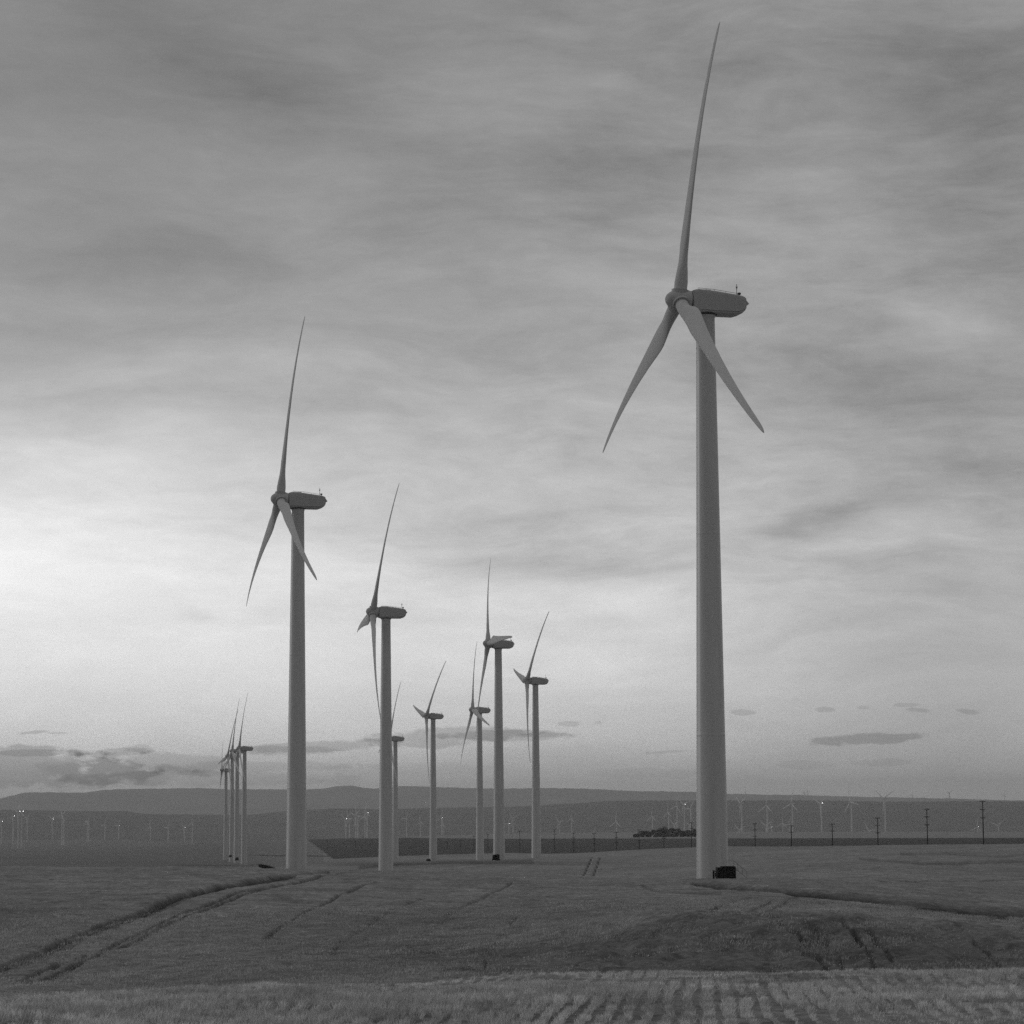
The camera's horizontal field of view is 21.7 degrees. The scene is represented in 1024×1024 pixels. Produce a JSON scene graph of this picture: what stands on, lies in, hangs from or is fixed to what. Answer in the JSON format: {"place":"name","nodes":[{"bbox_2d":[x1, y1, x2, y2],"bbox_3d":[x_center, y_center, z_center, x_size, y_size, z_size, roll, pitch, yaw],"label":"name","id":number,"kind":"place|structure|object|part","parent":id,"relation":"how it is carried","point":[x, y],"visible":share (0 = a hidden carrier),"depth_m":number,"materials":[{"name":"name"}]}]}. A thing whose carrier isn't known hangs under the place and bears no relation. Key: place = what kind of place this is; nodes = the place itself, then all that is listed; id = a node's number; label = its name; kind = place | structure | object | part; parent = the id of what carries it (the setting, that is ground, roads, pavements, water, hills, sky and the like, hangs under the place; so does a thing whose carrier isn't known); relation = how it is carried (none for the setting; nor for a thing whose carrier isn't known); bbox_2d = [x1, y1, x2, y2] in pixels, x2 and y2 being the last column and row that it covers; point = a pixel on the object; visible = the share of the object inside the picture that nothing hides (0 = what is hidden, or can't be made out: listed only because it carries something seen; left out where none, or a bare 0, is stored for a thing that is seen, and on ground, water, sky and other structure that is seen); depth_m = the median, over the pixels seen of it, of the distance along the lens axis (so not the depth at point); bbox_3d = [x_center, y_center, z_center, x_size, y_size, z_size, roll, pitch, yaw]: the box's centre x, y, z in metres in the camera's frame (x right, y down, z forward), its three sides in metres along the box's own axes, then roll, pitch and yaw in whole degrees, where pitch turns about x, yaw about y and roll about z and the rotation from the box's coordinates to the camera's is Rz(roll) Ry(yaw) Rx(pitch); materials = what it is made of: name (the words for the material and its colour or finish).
{"place":"outdoors","nodes":[
{"label":"outdoors","id":0,"kind":"place"},
{"bbox_2d":[0,832,1023,1023],"bbox_3d":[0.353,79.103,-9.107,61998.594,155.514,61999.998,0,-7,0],"label":"ground","id":1,"kind":"structure","parent":0,"point":[966,873],"depth_m":288.64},
{"bbox_2d":[11,805,14,845],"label":"wind turbine","id":2,"kind":"object","parent":1,"relation":"on","point":[13,829],"visible":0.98,"depth_m":8341.01,"materials":[{"name":"white metal"}]},
{"bbox_2d":[15,802,20,847],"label":"wind turbine","id":3,"kind":"object","parent":1,"relation":"on","point":[17,811],"visible":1,"depth_m":7248.40,"materials":[{"name":"white metal"}]},
{"bbox_2d":[19,799,23,847],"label":"wind turbine","id":4,"kind":"object","parent":1,"relation":"on","point":[21,812],"visible":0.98,"depth_m":7249.68,"materials":[{"name":"white metal"}]},
{"bbox_2d":[25,812,31,840],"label":"wind turbine","id":5,"kind":"object","parent":1,"relation":"on","point":[27,825],"visible":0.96,"depth_m":10427.95,"materials":[{"name":"grey metal"}]},
{"bbox_2d":[49,816,54,839],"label":"wind turbine","id":6,"kind":"object","parent":1,"relation":"on","point":[52,819],"visible":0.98,"depth_m":10924.56,"materials":[{"name":"white metal"}]},
{"bbox_2d":[58,803,63,844],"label":"wind turbine","id":7,"kind":"object","parent":1,"relation":"on","point":[61,814],"visible":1,"depth_m":8541.64,"materials":[{"name":"grey metal"}]},
{"bbox_2d":[60,810,65,844],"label":"wind turbine","id":8,"kind":"object","parent":1,"relation":"on","point":[63,827],"visible":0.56,"depth_m":8739.97,"materials":[{"name":"grey metal"}]},
{"bbox_2d":[219,741,228,859],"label":"wind turbine","id":9,"kind":"object","parent":1,"relation":"on","point":[225,839],"visible":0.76,"depth_m":2485.20,"materials":[{"name":"paint"}]},
{"bbox_2d":[218,712,237,861],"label":"wind turbine","id":10,"kind":"object","parent":1,"relation":"on","point":[231,827],"visible":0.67,"depth_m":2154.47,"materials":[{"name":"paint"}]},
{"bbox_2d":[222,699,242,862],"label":"wind turbine","id":11,"kind":"object","parent":1,"relation":"on","point":[233,751],"visible":0.84,"depth_m":1988.43,"materials":[{"name":"paint"}]},
{"bbox_2d":[231,694,253,863],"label":"wind turbine","id":12,"kind":"object","parent":1,"relation":"on","point":[240,748],"visible":0.99,"depth_m":1864.65,"materials":[{"name":"paint"}]},
{"bbox_2d":[258,864,274,867],"bbox_3d":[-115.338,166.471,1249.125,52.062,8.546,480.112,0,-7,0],"label":"scrub patch","id":13,"kind":"object","parent":1,"relation":"on","point":[262,866],"visible":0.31,"depth_m":1287.99,"materials":[{"name":"black plant"}]},
{"bbox_2d":[246,317,326,868],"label":"wind turbine","id":14,"kind":"object","parent":1,"relation":"on","point":[298,503],"visible":1,"depth_m":559.25,"materials":[{"name":"paint"}]},
{"bbox_2d":[352,809,360,837],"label":"wind turbine","id":15,"kind":"object","parent":1,"relation":"on","point":[355,815],"visible":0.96,"depth_m":8939.62,"materials":[{"name":"grey metal"}]},
{"bbox_2d":[360,807,366,837],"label":"wind turbine","id":16,"kind":"object","parent":1,"relation":"on","point":[364,829],"visible":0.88,"depth_m":9732.53,"materials":[{"name":"grey metal"}]},
{"bbox_2d":[363,802,368,837],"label":"wind turbine","id":17,"kind":"object","parent":1,"relation":"on","point":[367,823],"visible":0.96,"depth_m":8740.50,"materials":[{"name":"white metal"}]},
{"bbox_2d":[357,485,406,870],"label":"wind turbine","id":18,"kind":"object","parent":1,"relation":"on","point":[385,614],"visible":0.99,"depth_m":770.90,"materials":[{"name":"paint"}]},
{"bbox_2d":[378,682,404,859],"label":"wind turbine","id":19,"kind":"object","parent":1,"relation":"on","point":[395,739],"visible":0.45,"depth_m":1760.57,"materials":[{"name":"paint"}]},
{"bbox_2d":[413,661,445,860],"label":"wind turbine","id":20,"kind":"object","parent":1,"relation":"on","point":[427,715],"visible":0.98,"depth_m":1500.97,"materials":[{"name":"paint"}]},
{"bbox_2d":[461,644,490,859],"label":"wind turbine","id":21,"kind":"object","parent":1,"relation":"on","point":[479,819],"visible":0.98,"depth_m":1439.51,"materials":[{"name":"paint"}]},
{"bbox_2d":[476,559,513,860],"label":"wind turbine","id":22,"kind":"object","parent":1,"relation":"on","point":[498,644],"visible":0.98,"depth_m":998.21,"materials":[{"name":"paint"}]},
{"bbox_2d":[492,854,499,859],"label":"transformer cabinet","id":23,"kind":"object","parent":1,"relation":"on","point":[495,856],"visible":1,"depth_m":988.05,"materials":[{"name":"black metal"}]},
{"bbox_2d":[0,967,1023,1023],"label":"wheat crop","id":24,"kind":"object","parent":1,"relation":"on","point":[276,999],"visible":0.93,"depth_m":51.65,"materials":[{"name":"grey plant"}]},
{"bbox_2d":[0,898,1023,995],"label":"grass cover","id":25,"kind":"object","parent":1,"relation":"on","point":[622,904],"depth_m":193.97,"materials":[{"name":"grey plant"}]},
{"bbox_2d":[513,612,548,857],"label":"wind turbine","id":26,"kind":"object","parent":1,"relation":"on","point":[534,682],"visible":0.99,"depth_m":1208.75,"materials":[{"name":"paint"}]},
{"bbox_2d":[637,831,646,836],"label":"tree","id":27,"kind":"object","parent":1,"relation":"on","point":[642,833],"visible":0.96,"depth_m":3896.40,"materials":[{"name":"black plant"}]},
{"bbox_2d":[651,830,659,836],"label":"tree","id":28,"kind":"object","parent":1,"relation":"on","point":[656,833],"visible":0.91,"depth_m":3882.68,"materials":[{"name":"black plant"}]},
{"bbox_2d":[656,828,662,836],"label":"tree","id":29,"kind":"object","parent":1,"relation":"on","point":[658,830],"visible":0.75,"depth_m":3912.45,"materials":[{"name":"black plant"}]},
{"bbox_2d":[661,827,671,836],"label":"tree","id":30,"kind":"object","parent":1,"relation":"on","point":[667,831],"visible":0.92,"depth_m":3868.64,"materials":[{"name":"black plant"}]},
{"bbox_2d":[664,807,671,828],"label":"wind turbine","id":31,"kind":"object","parent":1,"relation":"on","point":[668,817],"visible":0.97,"depth_m":9239.05,"materials":[{"name":"grey metal"}]},
{"bbox_2d":[669,828,677,836],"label":"tree","id":32,"kind":"object","parent":1,"relation":"on","point":[672,830],"visible":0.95,"depth_m":3899.78,"materials":[{"name":"black plant"}]},
{"bbox_2d":[671,798,679,827],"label":"wind turbine","id":33,"kind":"object","parent":1,"relation":"on","point":[677,813],"visible":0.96,"depth_m":8644.89,"materials":[{"name":"grey metal"}]},
{"bbox_2d":[674,828,680,836],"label":"tree","id":34,"kind":"object","parent":1,"relation":"on","point":[677,834],"visible":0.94,"depth_m":3926.36,"materials":[{"name":"black plant"}]},
{"bbox_2d":[679,831,685,836],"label":"tree","id":35,"kind":"object","parent":1,"relation":"on","point":[682,834],"visible":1,"depth_m":3884.82,"materials":[{"name":"black plant"}]},
{"bbox_2d":[603,22,763,878],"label":"wind turbine","id":36,"kind":"object","parent":1,"relation":"on","point":[698,310],"visible":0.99,"depth_m":369.23,"materials":[{"name":"paint"}]},
{"bbox_2d":[678,797,688,830],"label":"wind turbine","id":37,"kind":"object","parent":1,"relation":"on","point":[684,804],"visible":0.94,"depth_m":8446.05,"materials":[{"name":"white metal"}]},
{"bbox_2d":[684,830,692,836],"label":"tree","id":38,"kind":"object","parent":1,"relation":"on","point":[687,833],"visible":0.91,"depth_m":3910.98,"materials":[{"name":"black plant"}]},
{"bbox_2d":[684,801,693,830],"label":"wind turbine","id":39,"kind":"object","parent":1,"relation":"on","point":[690,815],"visible":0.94,"depth_m":8245.68,"materials":[{"name":"grey metal"}]},
{"bbox_2d":[716,866,736,878],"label":"transformer cabinet","id":40,"kind":"object","parent":1,"relation":"on","point":[729,872],"visible":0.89,"depth_m":355.85,"materials":[{"name":"black metal"}]},
{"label":"door","id":41,"kind":"part","parent":40,"relation":"part of","materials":[{"name":"black metal"}]},
{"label":"door","id":42,"kind":"part","parent":40,"relation":"part of","materials":[{"name":"black metal"}]},
{"bbox_2d":[728,860,746,877],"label":"access stair","id":43,"kind":"object","parent":1,"relation":"on","point":[741,867],"visible":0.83,"depth_m":364.99,"materials":[{"name":"grey metal"}]},
{"bbox_2d":[736,797,745,831],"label":"wind turbine","id":44,"kind":"object","parent":1,"relation":"on","point":[741,803],"visible":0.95,"depth_m":6954.27,"materials":[{"name":"grey metal"}]},
{"bbox_2d":[760,792,773,831],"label":"wind turbine","id":45,"kind":"object","parent":1,"relation":"on","point":[767,812],"visible":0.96,"depth_m":7253.33,"materials":[{"name":"grey metal"}]},
{"bbox_2d":[783,789,796,831],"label":"wind turbine","id":46,"kind":"object","parent":1,"relation":"on","point":[792,811],"visible":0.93,"depth_m":6955.60,"materials":[{"name":"grey metal"}]},
{"bbox_2d":[813,796,826,831],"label":"wind turbine","id":47,"kind":"object","parent":1,"relation":"on","point":[821,803],"visible":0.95,"depth_m":6954.05,"materials":[{"name":"white metal"}]},
{"bbox_2d":[845,788,858,831],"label":"wind turbine","id":48,"kind":"object","parent":1,"relation":"on","point":[851,802],"visible":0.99,"depth_m":6507.79,"materials":[{"name":"grey metal"}]},
{"bbox_2d":[875,817,879,844],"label":"power pole","id":49,"kind":"object","parent":1,"relation":"on","point":[877,825],"visible":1,"depth_m":1253.83,"materials":[{"name":"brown wood"}]},
{"bbox_2d":[876,791,892,831],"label":"wind turbine","id":50,"kind":"object","parent":1,"relation":"on","point":[884,802],"visible":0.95,"depth_m":5883.46,"materials":[{"name":"grey metal"}]},
{"bbox_2d":[924,809,929,844],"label":"power pole","id":51,"kind":"object","parent":1,"relation":"on","point":[927,826],"visible":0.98,"depth_m":1186.92,"materials":[{"name":"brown wood"}]},
{"bbox_2d":[979,801,985,844],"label":"power pole","id":52,"kind":"object","parent":1,"relation":"on","point":[982,809],"visible":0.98,"depth_m":1120.44,"materials":[{"name":"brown wood"}]},
{"bbox_2d":[0,800,1023,842],"bbox_3d":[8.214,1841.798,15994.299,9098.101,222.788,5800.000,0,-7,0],"label":"hills","id":53,"kind":"structure","parent":0,"point":[901,816],"depth_m":14379.29,"materials":[{"name":"grey plant"}]},
{"bbox_2d":[0,786,1023,814],"bbox_3d":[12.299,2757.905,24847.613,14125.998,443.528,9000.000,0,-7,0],"label":"hills","id":54,"kind":"structure","parent":0,"point":[202,801],"depth_m":23329.31,"materials":[{"name":"grey"}]},
{"bbox_2d":[0,0,1023,800],"label":"sky","id":55,"kind":"structure","parent":0,"point":[471,212],"materials":[{"name":"grey"}]}
]}

